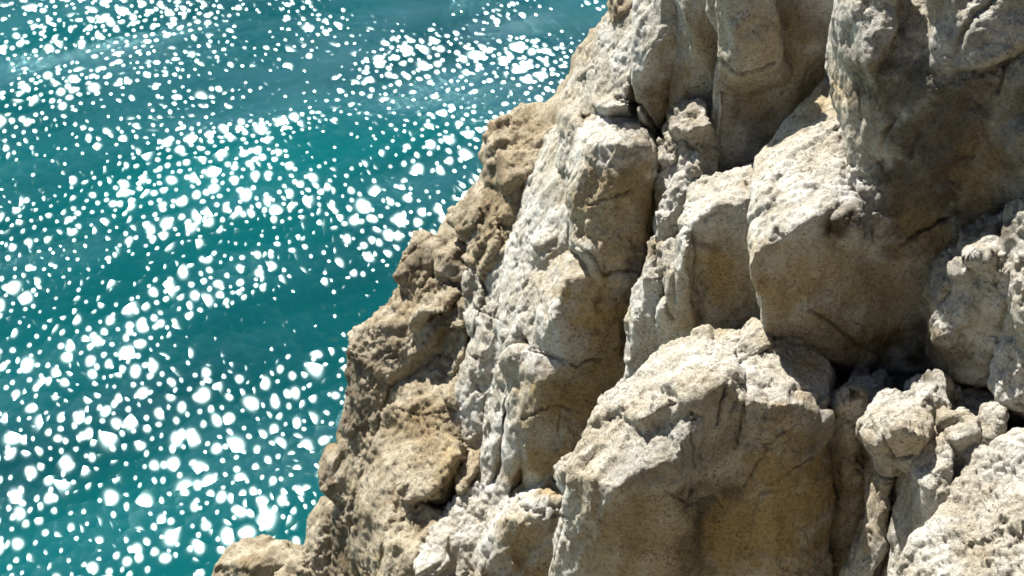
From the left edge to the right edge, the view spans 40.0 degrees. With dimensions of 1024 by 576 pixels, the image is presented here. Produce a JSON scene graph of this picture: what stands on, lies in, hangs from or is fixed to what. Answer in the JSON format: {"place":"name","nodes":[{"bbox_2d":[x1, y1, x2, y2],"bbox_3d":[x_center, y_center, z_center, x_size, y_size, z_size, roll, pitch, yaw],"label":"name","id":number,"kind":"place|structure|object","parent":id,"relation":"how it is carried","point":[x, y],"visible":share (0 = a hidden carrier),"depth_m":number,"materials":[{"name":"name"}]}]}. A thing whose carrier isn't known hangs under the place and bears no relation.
{"place":"outdoors","nodes":[
{"label":"outdoors","id":0,"kind":"place"},
{"bbox_2d":[0,0,607,575],"bbox_3d":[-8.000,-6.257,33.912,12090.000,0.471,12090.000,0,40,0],"label":"sea","id":1,"kind":"structure","parent":0,"point":[214,214],"depth_m":27.88,"materials":[{"name":"liquid"}]},
{"bbox_2d":[211,534,310,575],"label":"shore rock","id":2,"kind":"object","parent":1,"relation":"in","point":[264,555],"visible":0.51,"depth_m":20.31,"materials":[{"name":"beige stone"}]},
{"bbox_2d":[301,496,334,575],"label":"shore rock","id":3,"kind":"object","parent":1,"relation":"in","point":[316,550],"visible":0.35,"depth_m":19.99,"materials":[{"name":"beige stone"}]},
{"bbox_2d":[437,11,1006,433],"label":"cliff","id":4,"kind":"structure","parent":0,"point":[545,112],"depth_m":17.35,"materials":[{"name":"beige stone"}]},
{"bbox_2d":[317,354,389,575],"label":"dark flank","id":5,"kind":"object","parent":4,"relation":"attached to","point":[343,461],"visible":0.63,"depth_m":19.06,"materials":[{"name":"beige stone"}]},
{"bbox_2d":[346,277,465,386],"bbox_3d":[-1.264,0.631,18.765,1.679,2.295,2.126,-27,47,-29],"label":"brown outcrop","id":6,"kind":"object","parent":4,"relation":"on","point":[402,331],"visible":0.75,"depth_m":18.35,"materials":[{"name":"beige stone"}]},
{"bbox_2d":[376,503,446,575],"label":"lump","id":7,"kind":"object","parent":4,"relation":"on","point":[404,540],"visible":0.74,"depth_m":17.31,"materials":[{"name":"beige stone"}]},
{"bbox_2d":[352,328,480,575],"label":"bright slope rock","id":8,"kind":"object","parent":4,"relation":"on","point":[420,451],"visible":0.66,"depth_m":17.88,"materials":[{"name":"beige stone"}]},
{"bbox_2d":[392,229,445,287],"bbox_3d":[-1.044,-0.304,18.947,0.731,1.250,1.263,16,43,18],"label":"skyline lump","id":9,"kind":"object","parent":4,"relation":"on","point":[415,266],"visible":0.58,"depth_m":18.46,"materials":[{"name":"beige stone"}]},
{"bbox_2d":[421,332,458,366],"bbox_3d":[-0.904,0.808,18.677,0.902,1.664,0.824,6,40,7],"label":"shadowed recess rock","id":10,"kind":"object","parent":4,"relation":"on","point":[438,349],"visible":0.16,"depth_m":18.22,"materials":[{"name":"beige stone"}]},
{"bbox_2d":[432,237,467,282],"bbox_3d":[-0.746,-0.303,18.400,0.616,0.927,1.110,-7,41,-9],"label":"skyline lump","id":11,"kind":"object","parent":4,"relation":"on","point":[449,262],"visible":0.6,"depth_m":17.95,"materials":[{"name":"beige stone"}]},
{"bbox_2d":[413,477,510,575],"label":"pale apron","id":12,"kind":"object","parent":4,"relation":"on","point":[458,532],"visible":0.62,"depth_m":16.89,"materials":[{"name":"grey stone"}]},
{"bbox_2d":[446,180,483,244],"bbox_3d":[-0.428,-0.986,18.307,0.823,1.126,1.461,0,40,0],"label":"skyline lump","id":13,"kind":"object","parent":4,"relation":"on","point":[464,217],"visible":0.49,"depth_m":17.85,"materials":[{"name":"beige stone"}]},
{"bbox_2d":[455,260,503,449],"bbox_3d":[-0.281,0.862,17.779,0.876,3.052,2.124,7,41,9],"label":"cracked column rock","id":14,"kind":"object","parent":4,"relation":"on","point":[473,384],"visible":0.58,"depth_m":17.27,"materials":[{"name":"grey stone"}]},
{"bbox_2d":[461,185,523,282],"bbox_3d":[-0.081,-0.735,17.810,1.009,1.856,1.896,9,41,11],"label":"tan shoulder","id":15,"kind":"object","parent":4,"relation":"on","point":[487,240],"visible":0.52,"depth_m":17.19},
{"bbox_2d":[480,304,528,452],"bbox_3d":[0.063,1.127,17.306,0.638,2.729,1.660,7,40,8],"label":"rock fin","id":16,"kind":"object","parent":4,"relation":"on","point":[507,332],"visible":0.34,"depth_m":16.57,"materials":[{"name":"grey stone"}]},
{"bbox_2d":[478,101,556,196],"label":"skyline block","id":17,"kind":"structure","parent":4,"relation":"on","point":[511,146],"depth_m":17.41,"materials":[{"name":"beige stone"}]},
{"bbox_2d":[481,478,562,575],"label":"block","id":18,"kind":"structure","parent":4,"relation":"on","point":[517,539],"depth_m":16.11,"materials":[{"name":"grey stone"}]},
{"bbox_2d":[499,125,569,310],"bbox_3d":[0.387,-0.726,17.001,1.094,2.680,2.395,0,40,0],"label":"rock","id":19,"kind":"object","parent":4,"relation":"on","point":[538,239],"visible":0.52,"depth_m":16.38,"materials":[{"name":"grey stone"}]},
{"bbox_2d":[477,343,625,494],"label":"ochre block","id":20,"kind":"structure","parent":4,"relation":"on","point":[543,404],"depth_m":15.98,"materials":[{"name":"grey stone"}]},
{"bbox_2d":[515,250,633,372],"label":"ochre block","id":21,"kind":"structure","parent":4,"relation":"on","point":[569,310],"depth_m":15.40,"materials":[{"name":"grey stone"}]},
{"bbox_2d":[555,8,639,176],"bbox_3d":[1.078,-2.203,16.072,1.185,2.644,1.950,0,40,0],"label":"peak rock","id":22,"kind":"object","parent":4,"relation":"on","point":[599,82],"visible":0.59,"depth_m":15.56,"materials":[{"name":"grey stone"}]},
{"bbox_2d":[606,0,632,24],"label":"rock chip","id":23,"kind":"object","parent":22,"relation":"on","point":[618,10],"visible":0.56,"depth_m":15.31,"materials":[{"name":"beige stone"}]},
{"bbox_2d":[565,112,659,288],"bbox_3d":[1.221,-1.021,15.716,1.143,2.387,2.336,7,40,8],"label":"rock","id":24,"kind":"object","parent":4,"relation":"on","point":[610,204],"visible":0.79,"depth_m":14.84,"materials":[{"name":"grey stone"}]},
{"bbox_2d":[623,234,664,379],"bbox_3d":[1.533,0.434,14.993,0.616,2.532,1.243,9,41,10],"label":"rock fin","id":25,"kind":"object","parent":4,"relation":"on","point":[647,293],"visible":0.52,"depth_m":14.36,"materials":[{"name":"grey stone"}]},
{"bbox_2d":[630,0,678,136],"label":"hanging block","id":26,"kind":"structure","parent":4,"relation":"hanging from","point":[653,45],"depth_m":14.66,"materials":[{"name":"grey stone"}]},
{"bbox_2d":[655,235,676,349],"bbox_3d":[1.663,0.307,14.563,0.446,2.309,1.043,14,42,16],"label":"rock fin","id":27,"kind":"object","parent":4,"relation":"on","point":[664,317],"visible":0.45,"depth_m":13.88,"materials":[{"name":"grey stone"}]},
{"bbox_2d":[671,226,701,339],"bbox_3d":[1.817,0.221,14.312,0.515,2.396,0.916,0,40,0],"label":"rock fin","id":28,"kind":"object","parent":4,"relation":"on","point":[687,318],"visible":0.59,"depth_m":13.66,"materials":[{"name":"grey stone"}]},
{"bbox_2d":[653,97,719,241],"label":"lumpy spire","id":29,"kind":"structure","parent":4,"relation":"on","point":[688,148],"depth_m":14.40,"materials":[{"name":"grey stone"}]},
{"bbox_2d":[666,0,717,120],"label":"shaded buttress","id":30,"kind":"structure","parent":4,"relation":"attached to","point":[696,58],"depth_m":14.43,"materials":[{"name":"grey stone"}]},
{"bbox_2d":[554,324,837,575],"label":"boulder","id":31,"kind":"object","parent":4,"relation":"on","point":[704,450],"visible":0.91,"depth_m":12.47,"materials":[{"name":"grey stone"}]},
{"bbox_2d":[548,452,572,575],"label":"rock chip","id":32,"kind":"object","parent":31,"relation":"attached to","point":[560,469],"visible":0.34,"depth_m":13.14,"materials":[{"name":"grey stone"}]},
{"bbox_2d":[739,317,773,355],"bbox_3d":[2.246,0.497,12.998,0.375,0.516,0.740,0,40,0],"label":"capstone","id":33,"kind":"object","parent":31,"relation":"on","point":[755,338],"visible":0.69,"depth_m":12.71,"materials":[{"name":"grey stone"}]},
{"bbox_2d":[677,162,760,329],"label":"leaning block","id":34,"kind":"structure","parent":4,"relation":"on","point":[713,217],"depth_m":13.61,"materials":[{"name":"grey stone"}]},
{"bbox_2d":[705,0,833,172],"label":"smooth wall rock","id":35,"kind":"object","parent":4,"relation":"on","point":[770,74],"visible":0.66,"depth_m":13.71,"materials":[{"name":"grey stone"}]},
{"bbox_2d":[747,77,889,379],"bbox_3d":[3.257,-0.351,13.996,2.362,3.178,2.940,0,40,0],"label":"sloping rock","id":36,"kind":"object","parent":4,"relation":"on","point":[819,287],"visible":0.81,"depth_m":12.55,"materials":[{"name":"grey stone"}]},
{"bbox_2d":[828,365,894,575],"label":"squat pillar rock","id":37,"kind":"object","parent":4,"relation":"on","point":[853,396],"visible":0.53,"depth_m":12.72,"materials":[{"name":"grey stone"}]},
{"bbox_2d":[824,0,1023,375],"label":"tower rock","id":38,"kind":"object","parent":4,"relation":"on","point":[927,98],"visible":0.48,"depth_m":11.67,"materials":[{"name":"grey stone"}]},
{"bbox_2d":[839,369,1008,575],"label":"lumpy outcrop","id":39,"kind":"object","parent":4,"relation":"on","point":[919,436],"visible":0.9,"depth_m":11.61,"materials":[{"name":"grey stone"}]},
{"bbox_2d":[887,427,1023,575],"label":"corner boulder","id":40,"kind":"object","parent":4,"relation":"on","point":[973,525],"visible":1,"depth_m":10.87,"materials":[{"name":"grey stone"}]},
{"bbox_2d":[923,211,1011,390],"bbox_3d":[4.041,0.201,12.307,0.862,2.245,1.348,20,44,22],"label":"crusted column rock","id":41,"kind":"object","parent":4,"relation":"on","point":[965,291],"visible":0.7,"depth_m":11.68,"materials":[{"name":"grey stone"}]},
{"bbox_2d":[985,197,1023,431],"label":"rock","id":42,"kind":"object","parent":4,"relation":"on","point":[1005,382],"visible":0.62,"depth_m":11.33,"materials":[{"name":"grey stone"}]}
]}

